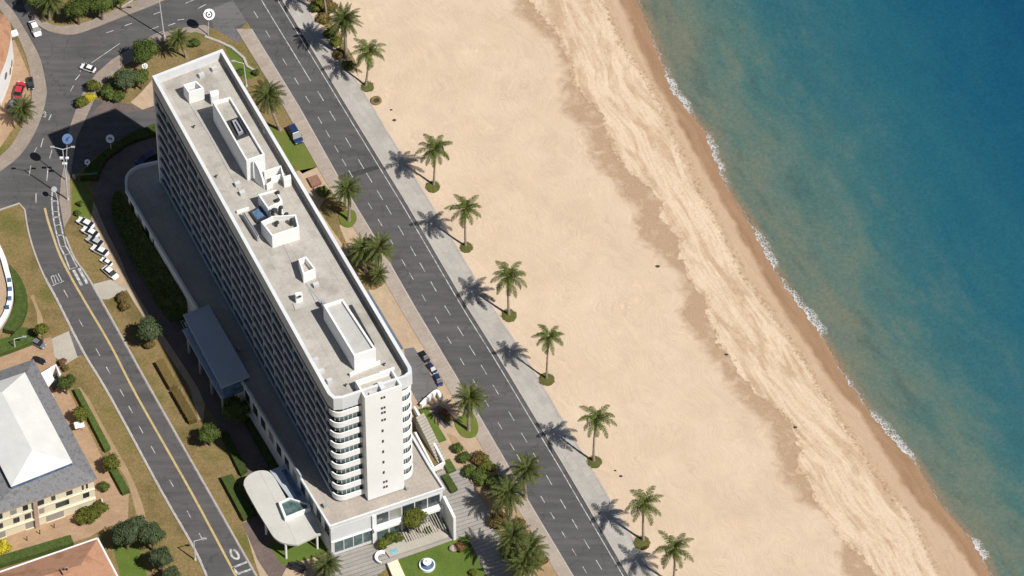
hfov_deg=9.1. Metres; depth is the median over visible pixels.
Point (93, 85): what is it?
shrub
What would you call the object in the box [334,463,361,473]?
window
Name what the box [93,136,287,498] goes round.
driveway
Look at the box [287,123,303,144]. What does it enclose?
car
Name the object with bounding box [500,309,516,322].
grass disc
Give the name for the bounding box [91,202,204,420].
garden path
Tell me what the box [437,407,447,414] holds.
shrub
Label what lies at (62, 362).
shrub
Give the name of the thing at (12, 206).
kerb
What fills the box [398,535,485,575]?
lawn
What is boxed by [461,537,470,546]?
shrub
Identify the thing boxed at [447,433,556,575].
planting bed
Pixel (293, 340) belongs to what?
hotel
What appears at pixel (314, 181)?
planter
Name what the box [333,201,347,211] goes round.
shrub
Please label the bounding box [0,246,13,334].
house
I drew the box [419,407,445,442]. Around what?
lawn
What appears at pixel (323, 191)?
shrub
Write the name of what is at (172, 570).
tree
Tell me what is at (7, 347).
lawn
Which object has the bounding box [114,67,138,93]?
tree
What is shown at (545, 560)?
shrub
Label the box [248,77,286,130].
palm tree
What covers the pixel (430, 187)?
grass disc
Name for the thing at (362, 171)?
road patch
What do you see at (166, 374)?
hedge
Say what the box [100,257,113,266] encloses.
car
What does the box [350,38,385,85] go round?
palm tree
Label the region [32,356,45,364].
car
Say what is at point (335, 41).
shrub
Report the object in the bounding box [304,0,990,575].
beach
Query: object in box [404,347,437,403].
car park
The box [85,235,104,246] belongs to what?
car
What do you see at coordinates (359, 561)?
garden path
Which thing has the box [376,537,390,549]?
shrub
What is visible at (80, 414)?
tree
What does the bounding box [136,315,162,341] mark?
tree
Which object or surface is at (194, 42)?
shrub
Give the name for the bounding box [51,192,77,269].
bay marking
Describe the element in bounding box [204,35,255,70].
kerb
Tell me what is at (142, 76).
tree
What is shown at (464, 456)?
shrub
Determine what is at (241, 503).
hedge
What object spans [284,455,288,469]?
ground window
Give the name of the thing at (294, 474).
ground window
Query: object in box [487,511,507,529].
shrub
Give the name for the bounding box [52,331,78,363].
driveway
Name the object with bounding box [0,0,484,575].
ground
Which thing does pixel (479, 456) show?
shrub
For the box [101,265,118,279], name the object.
car
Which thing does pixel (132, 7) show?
sidewalk
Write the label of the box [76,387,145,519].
dirt path
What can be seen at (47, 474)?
house
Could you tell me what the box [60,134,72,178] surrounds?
round sign
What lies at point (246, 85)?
street lamp
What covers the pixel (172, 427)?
kerb
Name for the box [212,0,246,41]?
junction apron
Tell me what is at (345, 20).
palm tree
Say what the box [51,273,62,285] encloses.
road lettering
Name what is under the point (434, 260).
edge line
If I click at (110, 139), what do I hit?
round sign
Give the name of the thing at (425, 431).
outdoor stair
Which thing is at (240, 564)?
bay marking
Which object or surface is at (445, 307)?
lane dashes
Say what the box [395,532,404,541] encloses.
shrub
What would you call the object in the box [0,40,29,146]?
terrace
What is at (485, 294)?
kerb
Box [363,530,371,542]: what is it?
shop window
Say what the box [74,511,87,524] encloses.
shrub
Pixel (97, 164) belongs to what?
hedge
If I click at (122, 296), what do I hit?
shrub
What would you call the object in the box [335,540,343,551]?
shop window
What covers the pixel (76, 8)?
tree
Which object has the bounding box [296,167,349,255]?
plaza
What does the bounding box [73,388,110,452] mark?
hedge
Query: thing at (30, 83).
car
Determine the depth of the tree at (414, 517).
1155.10 m
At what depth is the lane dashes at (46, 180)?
1210.68 m
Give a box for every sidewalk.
[0,0,46,170]
[24,0,163,34]
[59,25,209,227]
[236,29,571,575]
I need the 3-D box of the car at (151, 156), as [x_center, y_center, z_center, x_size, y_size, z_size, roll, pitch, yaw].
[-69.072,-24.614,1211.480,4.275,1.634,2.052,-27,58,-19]
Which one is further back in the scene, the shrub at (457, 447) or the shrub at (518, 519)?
the shrub at (457, 447)
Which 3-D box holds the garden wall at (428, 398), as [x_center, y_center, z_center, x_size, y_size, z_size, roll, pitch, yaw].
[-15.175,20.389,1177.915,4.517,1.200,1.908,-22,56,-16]
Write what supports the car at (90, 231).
on the garden path at (122, 280)
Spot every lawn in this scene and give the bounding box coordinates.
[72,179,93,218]
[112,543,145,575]
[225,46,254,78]
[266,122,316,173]
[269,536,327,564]
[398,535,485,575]
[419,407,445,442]
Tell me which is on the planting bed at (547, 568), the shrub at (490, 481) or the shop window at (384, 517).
the shrub at (490, 481)
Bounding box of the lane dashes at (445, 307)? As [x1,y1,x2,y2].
[254,12,601,572]
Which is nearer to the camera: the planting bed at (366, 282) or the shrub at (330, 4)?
the planting bed at (366, 282)
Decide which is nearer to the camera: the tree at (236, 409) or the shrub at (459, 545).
the shrub at (459, 545)
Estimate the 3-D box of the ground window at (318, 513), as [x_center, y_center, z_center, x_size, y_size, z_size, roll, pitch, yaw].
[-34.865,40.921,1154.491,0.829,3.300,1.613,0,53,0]
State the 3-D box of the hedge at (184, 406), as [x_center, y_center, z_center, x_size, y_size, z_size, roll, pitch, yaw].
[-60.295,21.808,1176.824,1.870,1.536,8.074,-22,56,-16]
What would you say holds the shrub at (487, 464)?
on the planting bed at (547, 568)
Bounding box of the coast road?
[234,0,627,575]
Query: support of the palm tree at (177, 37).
on the ground at (214, 464)
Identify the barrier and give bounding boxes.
[73,173,96,178]
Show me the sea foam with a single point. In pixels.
(975, 543)
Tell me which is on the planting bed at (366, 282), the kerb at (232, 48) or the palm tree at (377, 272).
the palm tree at (377, 272)
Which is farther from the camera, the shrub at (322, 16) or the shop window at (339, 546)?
the shrub at (322, 16)
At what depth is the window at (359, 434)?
1139.16 m
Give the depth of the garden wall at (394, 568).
1154.64 m
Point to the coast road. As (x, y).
(504, 400)
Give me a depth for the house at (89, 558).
1146.41 m
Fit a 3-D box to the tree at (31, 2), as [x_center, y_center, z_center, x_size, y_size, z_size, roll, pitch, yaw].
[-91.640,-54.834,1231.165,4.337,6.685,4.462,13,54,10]
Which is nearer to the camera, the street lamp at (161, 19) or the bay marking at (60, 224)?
the bay marking at (60, 224)
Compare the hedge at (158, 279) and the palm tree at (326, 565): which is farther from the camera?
the hedge at (158, 279)
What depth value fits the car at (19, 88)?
1220.99 m
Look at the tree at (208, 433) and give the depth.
1168.21 m
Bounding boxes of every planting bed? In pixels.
[311,0,357,73]
[339,210,356,227]
[352,243,391,289]
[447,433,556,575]
[455,413,477,437]
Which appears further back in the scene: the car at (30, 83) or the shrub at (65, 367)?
the car at (30, 83)
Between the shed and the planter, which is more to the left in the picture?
the shed
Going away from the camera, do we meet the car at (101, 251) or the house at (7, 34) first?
the car at (101, 251)
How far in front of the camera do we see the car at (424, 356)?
1183.37 m
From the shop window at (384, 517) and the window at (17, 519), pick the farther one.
the window at (17, 519)
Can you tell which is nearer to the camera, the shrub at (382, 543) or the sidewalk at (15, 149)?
the shrub at (382, 543)
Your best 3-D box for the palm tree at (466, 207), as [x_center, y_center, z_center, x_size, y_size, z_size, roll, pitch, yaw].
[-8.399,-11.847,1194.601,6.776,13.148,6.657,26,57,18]
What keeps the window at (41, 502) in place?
in the house at (47, 474)
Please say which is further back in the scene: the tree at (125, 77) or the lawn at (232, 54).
the lawn at (232, 54)
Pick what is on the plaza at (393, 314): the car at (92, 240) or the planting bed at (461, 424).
the planting bed at (461, 424)
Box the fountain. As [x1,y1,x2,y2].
[419,558,434,572]
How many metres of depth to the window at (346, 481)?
1149.50 m
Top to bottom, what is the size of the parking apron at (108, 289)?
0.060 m
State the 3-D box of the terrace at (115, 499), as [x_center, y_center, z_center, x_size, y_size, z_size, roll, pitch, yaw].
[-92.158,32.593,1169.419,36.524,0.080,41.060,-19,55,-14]
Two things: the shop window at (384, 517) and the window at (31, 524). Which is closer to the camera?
the shop window at (384, 517)
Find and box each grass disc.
[360,81,373,91]
[425,180,440,192]
[460,242,473,252]
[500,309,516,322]
[538,372,554,385]
[586,455,601,467]
[633,535,650,549]
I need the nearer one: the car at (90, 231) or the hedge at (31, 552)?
the hedge at (31, 552)
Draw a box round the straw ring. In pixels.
[370,96,381,104]
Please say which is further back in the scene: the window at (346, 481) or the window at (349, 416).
the window at (346, 481)
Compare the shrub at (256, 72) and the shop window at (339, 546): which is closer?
the shop window at (339, 546)
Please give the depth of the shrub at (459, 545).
1156.97 m
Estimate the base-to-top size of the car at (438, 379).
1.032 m
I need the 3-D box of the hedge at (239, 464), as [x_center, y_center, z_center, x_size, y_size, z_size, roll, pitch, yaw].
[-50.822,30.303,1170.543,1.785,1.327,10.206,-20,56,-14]
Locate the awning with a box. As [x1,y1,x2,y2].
[74,422,84,430]
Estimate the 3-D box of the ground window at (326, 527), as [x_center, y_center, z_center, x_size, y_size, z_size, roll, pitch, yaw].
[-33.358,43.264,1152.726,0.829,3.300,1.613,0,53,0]
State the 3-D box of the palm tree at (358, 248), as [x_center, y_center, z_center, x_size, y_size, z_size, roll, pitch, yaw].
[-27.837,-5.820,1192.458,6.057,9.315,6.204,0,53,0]
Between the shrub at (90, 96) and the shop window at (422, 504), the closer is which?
the shop window at (422, 504)
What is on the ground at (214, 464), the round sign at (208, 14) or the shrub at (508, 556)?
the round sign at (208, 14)
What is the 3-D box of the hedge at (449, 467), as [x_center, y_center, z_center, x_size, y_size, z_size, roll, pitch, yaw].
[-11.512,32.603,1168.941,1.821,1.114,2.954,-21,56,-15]
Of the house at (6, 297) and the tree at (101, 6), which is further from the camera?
the tree at (101, 6)
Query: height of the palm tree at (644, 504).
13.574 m
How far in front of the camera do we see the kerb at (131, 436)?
1178.66 m
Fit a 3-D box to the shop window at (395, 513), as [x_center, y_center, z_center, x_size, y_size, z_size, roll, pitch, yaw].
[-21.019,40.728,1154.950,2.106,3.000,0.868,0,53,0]
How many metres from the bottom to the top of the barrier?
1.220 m
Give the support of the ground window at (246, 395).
in the hotel
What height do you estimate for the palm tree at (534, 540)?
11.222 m
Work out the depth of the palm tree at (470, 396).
1165.98 m
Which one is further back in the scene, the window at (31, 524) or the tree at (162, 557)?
the window at (31, 524)
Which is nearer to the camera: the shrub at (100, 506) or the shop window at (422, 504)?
the shop window at (422, 504)
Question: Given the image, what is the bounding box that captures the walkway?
[437,467,512,575]
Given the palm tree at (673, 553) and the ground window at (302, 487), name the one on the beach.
the palm tree at (673, 553)
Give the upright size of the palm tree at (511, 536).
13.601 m
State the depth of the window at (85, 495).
1160.21 m
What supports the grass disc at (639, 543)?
on the beach
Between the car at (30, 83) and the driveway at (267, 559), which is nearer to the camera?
the driveway at (267, 559)
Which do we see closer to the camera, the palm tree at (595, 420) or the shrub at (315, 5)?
the palm tree at (595, 420)
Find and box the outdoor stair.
[414,406,445,470]
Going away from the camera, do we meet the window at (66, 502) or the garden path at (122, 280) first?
the window at (66, 502)
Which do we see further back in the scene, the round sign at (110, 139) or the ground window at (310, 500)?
the round sign at (110, 139)
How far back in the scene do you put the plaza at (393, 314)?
1185.41 m
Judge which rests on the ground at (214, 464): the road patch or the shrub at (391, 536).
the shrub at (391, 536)
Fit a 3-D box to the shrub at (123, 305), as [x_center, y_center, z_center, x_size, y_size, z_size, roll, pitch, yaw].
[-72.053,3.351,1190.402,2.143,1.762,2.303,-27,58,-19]
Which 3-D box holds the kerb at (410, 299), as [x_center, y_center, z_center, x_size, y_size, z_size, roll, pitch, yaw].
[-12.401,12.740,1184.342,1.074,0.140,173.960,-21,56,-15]
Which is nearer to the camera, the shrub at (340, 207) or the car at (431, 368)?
the car at (431, 368)
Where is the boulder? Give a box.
[449,545,457,551]
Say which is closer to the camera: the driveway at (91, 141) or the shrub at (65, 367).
the shrub at (65, 367)
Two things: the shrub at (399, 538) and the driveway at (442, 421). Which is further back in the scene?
the driveway at (442, 421)
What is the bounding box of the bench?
[375,550,384,563]
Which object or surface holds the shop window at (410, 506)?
in the hotel
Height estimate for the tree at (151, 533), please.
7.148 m
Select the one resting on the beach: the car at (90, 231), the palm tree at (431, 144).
the palm tree at (431, 144)
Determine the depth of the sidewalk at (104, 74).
1219.66 m
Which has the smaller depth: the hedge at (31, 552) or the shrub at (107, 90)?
the hedge at (31, 552)
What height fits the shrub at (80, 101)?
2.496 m
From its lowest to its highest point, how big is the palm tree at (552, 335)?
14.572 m
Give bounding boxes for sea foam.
[650,31,990,572]
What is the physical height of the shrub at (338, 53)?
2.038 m
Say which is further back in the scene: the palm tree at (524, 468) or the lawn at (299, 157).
the lawn at (299, 157)
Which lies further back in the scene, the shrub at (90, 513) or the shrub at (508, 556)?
the shrub at (90, 513)
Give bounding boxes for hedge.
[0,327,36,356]
[0,535,73,568]
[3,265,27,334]
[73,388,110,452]
[80,123,155,180]
[110,468,129,495]
[111,189,185,321]
[155,359,177,390]
[171,388,197,424]
[221,431,247,476]
[221,474,254,521]
[244,417,278,469]
[441,473,457,493]
[444,459,455,473]
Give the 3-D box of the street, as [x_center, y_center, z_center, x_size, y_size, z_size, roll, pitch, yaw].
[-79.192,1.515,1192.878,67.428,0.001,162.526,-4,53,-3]
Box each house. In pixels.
[0,14,18,105]
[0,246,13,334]
[0,359,97,538]
[0,538,117,575]
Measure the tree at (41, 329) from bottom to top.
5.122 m
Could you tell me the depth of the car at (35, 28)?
1230.18 m
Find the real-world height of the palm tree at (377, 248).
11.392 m
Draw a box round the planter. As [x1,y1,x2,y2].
[307,174,321,187]
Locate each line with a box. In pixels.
[44,208,236,575]
[46,31,254,575]
[261,0,622,575]
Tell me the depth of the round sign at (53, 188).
1203.63 m
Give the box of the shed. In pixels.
[41,364,60,396]
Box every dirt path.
[31,294,42,335]
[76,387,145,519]
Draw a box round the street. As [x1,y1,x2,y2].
[0,0,254,575]
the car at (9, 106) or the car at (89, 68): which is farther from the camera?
the car at (89, 68)
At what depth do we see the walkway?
1161.91 m
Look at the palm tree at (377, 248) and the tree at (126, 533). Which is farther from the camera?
the palm tree at (377, 248)
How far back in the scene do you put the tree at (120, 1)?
1230.81 m
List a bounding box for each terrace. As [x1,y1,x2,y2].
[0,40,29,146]
[0,337,53,370]
[0,355,128,554]
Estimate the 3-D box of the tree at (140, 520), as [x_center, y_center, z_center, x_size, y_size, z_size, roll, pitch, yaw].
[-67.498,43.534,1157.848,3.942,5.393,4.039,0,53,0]
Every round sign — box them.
[51,186,57,199]
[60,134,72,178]
[106,135,113,148]
[203,9,214,34]
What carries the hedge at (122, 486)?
on the ground at (214, 464)
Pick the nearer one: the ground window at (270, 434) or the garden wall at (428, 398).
the ground window at (270, 434)
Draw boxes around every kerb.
[0,203,25,210]
[24,210,206,575]
[65,237,257,575]
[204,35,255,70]
[251,29,573,575]
[282,0,628,575]
[303,0,654,575]
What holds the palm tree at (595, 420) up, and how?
on the beach
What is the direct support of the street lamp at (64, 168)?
on the ground at (214, 464)
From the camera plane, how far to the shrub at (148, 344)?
1184.38 m
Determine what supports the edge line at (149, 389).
on the street
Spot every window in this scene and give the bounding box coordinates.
[0,531,5,537]
[10,509,16,514]
[13,517,19,523]
[25,513,30,519]
[26,521,33,528]
[37,499,43,505]
[46,510,63,521]
[56,499,68,507]
[83,492,89,498]
[245,390,249,404]
[253,404,256,416]
[261,417,264,429]
[268,428,272,442]
[276,441,280,455]
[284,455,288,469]
[292,468,296,482]
[300,481,304,495]
[308,494,312,508]
[316,507,320,522]
[324,521,328,535]
[332,411,360,421]
[333,421,360,431]
[333,432,360,442]
[334,443,361,452]
[334,453,361,463]
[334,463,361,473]
[335,474,362,483]
[335,484,362,494]
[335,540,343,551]
[344,537,352,548]
[354,534,362,545]
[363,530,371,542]
[377,512,388,524]
[377,529,387,538]
[390,507,400,519]
[390,524,400,531]
[402,503,413,514]
[415,498,426,508]
[428,494,439,506]
[428,511,439,521]
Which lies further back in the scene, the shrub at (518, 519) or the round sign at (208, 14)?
the round sign at (208, 14)
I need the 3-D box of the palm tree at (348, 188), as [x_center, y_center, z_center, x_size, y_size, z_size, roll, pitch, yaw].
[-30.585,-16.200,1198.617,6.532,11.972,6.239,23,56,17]
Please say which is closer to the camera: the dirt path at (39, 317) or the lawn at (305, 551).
the lawn at (305, 551)
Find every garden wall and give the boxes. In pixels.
[387,559,404,575]
[420,389,441,407]
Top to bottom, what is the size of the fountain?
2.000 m
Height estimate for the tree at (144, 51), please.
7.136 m
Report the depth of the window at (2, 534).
1159.08 m
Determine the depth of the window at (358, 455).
1144.32 m
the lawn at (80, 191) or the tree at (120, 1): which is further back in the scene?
the tree at (120, 1)
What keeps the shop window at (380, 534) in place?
in the hotel
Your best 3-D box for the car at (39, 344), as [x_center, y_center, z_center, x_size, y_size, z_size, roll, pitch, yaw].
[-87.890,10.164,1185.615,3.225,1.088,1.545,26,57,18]
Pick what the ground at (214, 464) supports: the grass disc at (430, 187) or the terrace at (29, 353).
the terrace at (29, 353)
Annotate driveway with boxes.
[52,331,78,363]
[69,331,82,356]
[72,99,154,173]
[91,99,152,113]
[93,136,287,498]
[243,516,287,575]
[431,405,452,427]
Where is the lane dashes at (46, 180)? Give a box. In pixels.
[29,0,205,538]
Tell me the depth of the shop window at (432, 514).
1160.63 m
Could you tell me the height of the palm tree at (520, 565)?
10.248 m
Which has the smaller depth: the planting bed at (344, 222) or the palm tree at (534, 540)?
the palm tree at (534, 540)
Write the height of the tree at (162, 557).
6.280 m
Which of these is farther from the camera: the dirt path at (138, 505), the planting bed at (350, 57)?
the planting bed at (350, 57)
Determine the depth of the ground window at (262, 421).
1167.03 m
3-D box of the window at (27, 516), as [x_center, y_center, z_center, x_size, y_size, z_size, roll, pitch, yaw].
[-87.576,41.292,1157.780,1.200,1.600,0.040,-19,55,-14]
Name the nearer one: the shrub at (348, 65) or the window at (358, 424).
the window at (358, 424)
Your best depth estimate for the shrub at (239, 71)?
1223.57 m
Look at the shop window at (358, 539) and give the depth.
1156.82 m
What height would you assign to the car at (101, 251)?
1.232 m
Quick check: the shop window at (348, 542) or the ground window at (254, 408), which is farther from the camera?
the ground window at (254, 408)
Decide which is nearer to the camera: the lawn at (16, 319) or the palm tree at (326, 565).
the palm tree at (326, 565)
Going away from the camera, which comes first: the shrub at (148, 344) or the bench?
the bench
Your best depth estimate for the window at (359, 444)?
1141.66 m
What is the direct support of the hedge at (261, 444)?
on the ground at (214, 464)
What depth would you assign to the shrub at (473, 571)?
1154.25 m
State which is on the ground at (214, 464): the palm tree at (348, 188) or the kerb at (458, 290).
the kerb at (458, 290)
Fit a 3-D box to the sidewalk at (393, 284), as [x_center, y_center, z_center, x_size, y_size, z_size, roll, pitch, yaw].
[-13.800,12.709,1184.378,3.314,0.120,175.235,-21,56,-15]
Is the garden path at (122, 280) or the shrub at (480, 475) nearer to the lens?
the shrub at (480, 475)
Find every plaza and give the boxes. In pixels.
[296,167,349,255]
[339,225,358,255]
[369,283,496,472]
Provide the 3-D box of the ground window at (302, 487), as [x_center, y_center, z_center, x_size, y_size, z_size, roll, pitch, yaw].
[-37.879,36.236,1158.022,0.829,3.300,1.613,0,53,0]
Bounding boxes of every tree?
[6,93,36,124]
[25,0,41,14]
[34,323,49,341]
[35,0,65,19]
[57,374,75,394]
[64,0,93,24]
[73,405,89,422]
[89,0,114,19]
[102,452,120,471]
[111,519,140,549]
[113,0,125,9]
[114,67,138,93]
[129,515,148,527]
[132,38,160,64]
[133,68,148,89]
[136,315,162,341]
[138,521,166,549]
[148,545,172,572]
[161,565,182,575]
[166,25,191,57]
[198,422,220,446]
[221,394,250,423]
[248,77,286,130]
[310,548,343,575]
[322,2,363,59]
[329,171,365,221]
[347,232,374,272]
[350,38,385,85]
[360,229,397,268]
[367,263,388,286]
[401,507,427,533]
[414,134,452,185]
[444,194,481,245]
[451,380,490,431]
[486,472,530,520]
[490,261,526,314]
[490,513,532,570]
[502,544,543,575]
[508,450,545,498]
[510,528,550,575]
[532,324,563,378]
[577,404,616,461]
[625,485,663,540]
[652,530,693,575]
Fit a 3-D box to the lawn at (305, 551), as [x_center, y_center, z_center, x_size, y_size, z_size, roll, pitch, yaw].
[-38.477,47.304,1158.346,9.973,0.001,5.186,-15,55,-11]
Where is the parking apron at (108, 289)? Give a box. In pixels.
[94,280,125,298]
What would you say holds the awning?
on the terrace at (115, 499)
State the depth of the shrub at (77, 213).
1203.65 m
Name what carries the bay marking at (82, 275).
on the street
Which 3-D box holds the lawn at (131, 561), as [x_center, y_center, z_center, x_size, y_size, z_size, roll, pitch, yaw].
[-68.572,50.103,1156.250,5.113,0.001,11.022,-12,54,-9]
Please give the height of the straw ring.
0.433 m
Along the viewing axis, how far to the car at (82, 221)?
1201.98 m
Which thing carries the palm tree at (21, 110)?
on the sidewalk at (15, 149)
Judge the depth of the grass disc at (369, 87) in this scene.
1222.49 m
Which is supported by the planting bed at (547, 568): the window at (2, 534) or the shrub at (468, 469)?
the shrub at (468, 469)
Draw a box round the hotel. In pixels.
[125,49,455,558]
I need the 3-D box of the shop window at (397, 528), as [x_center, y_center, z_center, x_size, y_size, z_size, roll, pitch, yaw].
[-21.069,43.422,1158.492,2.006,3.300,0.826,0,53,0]
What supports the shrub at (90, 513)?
on the ground at (214, 464)
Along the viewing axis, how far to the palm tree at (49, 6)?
1227.94 m
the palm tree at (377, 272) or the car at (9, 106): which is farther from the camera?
the car at (9, 106)
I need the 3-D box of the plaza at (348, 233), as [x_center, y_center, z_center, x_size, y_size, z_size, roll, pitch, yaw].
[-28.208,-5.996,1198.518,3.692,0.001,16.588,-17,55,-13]
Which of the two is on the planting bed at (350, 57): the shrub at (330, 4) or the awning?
the shrub at (330, 4)
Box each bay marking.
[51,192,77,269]
[72,268,87,285]
[233,561,250,574]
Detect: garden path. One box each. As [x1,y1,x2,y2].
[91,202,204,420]
[131,81,153,109]
[243,520,325,575]
[330,519,465,575]
[439,439,473,483]
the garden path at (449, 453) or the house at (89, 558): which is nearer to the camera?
the house at (89, 558)
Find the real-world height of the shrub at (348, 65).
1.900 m
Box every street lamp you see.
[50,146,74,200]
[159,0,164,36]
[193,538,206,560]
[231,60,247,86]
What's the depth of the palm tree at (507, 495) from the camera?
1154.84 m
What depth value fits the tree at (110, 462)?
1165.73 m
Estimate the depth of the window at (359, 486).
1152.02 m
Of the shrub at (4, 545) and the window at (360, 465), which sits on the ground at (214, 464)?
the shrub at (4, 545)
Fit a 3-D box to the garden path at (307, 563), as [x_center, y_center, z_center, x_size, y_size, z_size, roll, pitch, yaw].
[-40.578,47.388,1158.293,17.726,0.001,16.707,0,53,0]
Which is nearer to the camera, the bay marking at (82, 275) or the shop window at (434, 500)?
the shop window at (434, 500)
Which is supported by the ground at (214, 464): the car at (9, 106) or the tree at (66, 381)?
the tree at (66, 381)
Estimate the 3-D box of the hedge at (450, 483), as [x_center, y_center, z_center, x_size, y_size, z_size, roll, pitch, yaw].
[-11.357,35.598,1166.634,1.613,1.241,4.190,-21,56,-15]
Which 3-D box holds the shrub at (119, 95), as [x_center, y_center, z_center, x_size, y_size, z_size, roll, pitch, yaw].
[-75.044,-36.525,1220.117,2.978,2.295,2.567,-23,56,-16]
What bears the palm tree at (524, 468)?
on the sidewalk at (393, 284)
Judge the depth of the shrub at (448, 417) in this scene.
1174.58 m
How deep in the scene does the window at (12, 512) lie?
1154.84 m
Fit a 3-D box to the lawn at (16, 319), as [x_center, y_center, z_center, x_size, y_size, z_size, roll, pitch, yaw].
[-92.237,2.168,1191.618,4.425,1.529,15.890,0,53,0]
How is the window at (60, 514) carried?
in the house at (47, 474)
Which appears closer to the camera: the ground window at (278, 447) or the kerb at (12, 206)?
the ground window at (278, 447)
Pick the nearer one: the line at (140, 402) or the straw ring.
the line at (140, 402)
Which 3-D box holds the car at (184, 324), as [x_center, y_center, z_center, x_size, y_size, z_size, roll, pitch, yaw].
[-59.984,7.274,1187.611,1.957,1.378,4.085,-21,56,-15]
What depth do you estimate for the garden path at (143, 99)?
1221.09 m
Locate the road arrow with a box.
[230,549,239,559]
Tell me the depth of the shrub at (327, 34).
1229.01 m
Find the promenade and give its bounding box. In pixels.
[284,0,652,575]
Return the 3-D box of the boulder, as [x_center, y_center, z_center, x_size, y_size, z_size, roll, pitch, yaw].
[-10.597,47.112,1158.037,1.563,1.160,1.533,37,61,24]
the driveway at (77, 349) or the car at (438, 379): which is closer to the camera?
the car at (438, 379)
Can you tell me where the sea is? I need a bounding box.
[637,0,1023,575]
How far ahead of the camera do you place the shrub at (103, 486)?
1164.84 m
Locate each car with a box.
[5,97,20,112]
[13,81,25,97]
[27,76,33,89]
[28,19,41,36]
[32,338,45,348]
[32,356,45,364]
[76,216,94,227]
[80,63,95,72]
[81,226,99,237]
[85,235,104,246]
[90,244,109,257]
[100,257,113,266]
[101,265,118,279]
[136,150,157,164]
[181,319,187,328]
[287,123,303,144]
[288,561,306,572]
[419,350,429,362]
[426,362,437,373]
[433,373,442,386]
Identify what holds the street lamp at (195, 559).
on the ground at (214, 464)
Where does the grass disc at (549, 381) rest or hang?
on the beach
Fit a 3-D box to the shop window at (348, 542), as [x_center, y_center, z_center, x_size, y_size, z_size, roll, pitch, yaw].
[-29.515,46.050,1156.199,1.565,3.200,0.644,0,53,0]
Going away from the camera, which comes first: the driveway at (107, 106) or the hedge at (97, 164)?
the hedge at (97, 164)
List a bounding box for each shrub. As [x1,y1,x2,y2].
[0,538,12,554]
[58,358,66,365]
[62,364,69,371]
[74,209,81,215]
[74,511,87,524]
[75,95,88,107]
[79,504,100,523]
[85,92,96,102]
[86,79,102,90]
[92,499,108,514]
[98,481,110,491]
[100,82,116,99]
[112,89,124,101]
[117,290,126,301]
[119,300,130,310]
[143,340,156,347]
[189,38,200,46]
[236,68,243,75]
[252,69,259,74]
[310,0,323,11]
[315,11,330,23]
[315,185,329,197]
[320,0,338,14]
[323,27,336,38]
[330,36,342,47]
[333,46,344,59]
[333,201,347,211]
[342,60,354,70]
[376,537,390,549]
[384,531,397,543]
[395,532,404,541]
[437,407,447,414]
[443,413,452,421]
[451,442,463,452]
[455,541,465,551]
[457,450,470,462]
[461,463,475,477]
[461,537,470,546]
[469,568,476,575]
[471,449,489,465]
[471,466,489,485]
[479,458,496,471]
[485,475,505,489]
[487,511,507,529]
[500,547,510,558]
[510,517,525,527]
[532,554,549,565]
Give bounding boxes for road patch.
[339,165,380,176]
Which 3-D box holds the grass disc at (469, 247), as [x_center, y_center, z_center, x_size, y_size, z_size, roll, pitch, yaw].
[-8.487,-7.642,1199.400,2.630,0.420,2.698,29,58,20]
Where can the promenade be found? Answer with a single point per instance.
(524, 377)

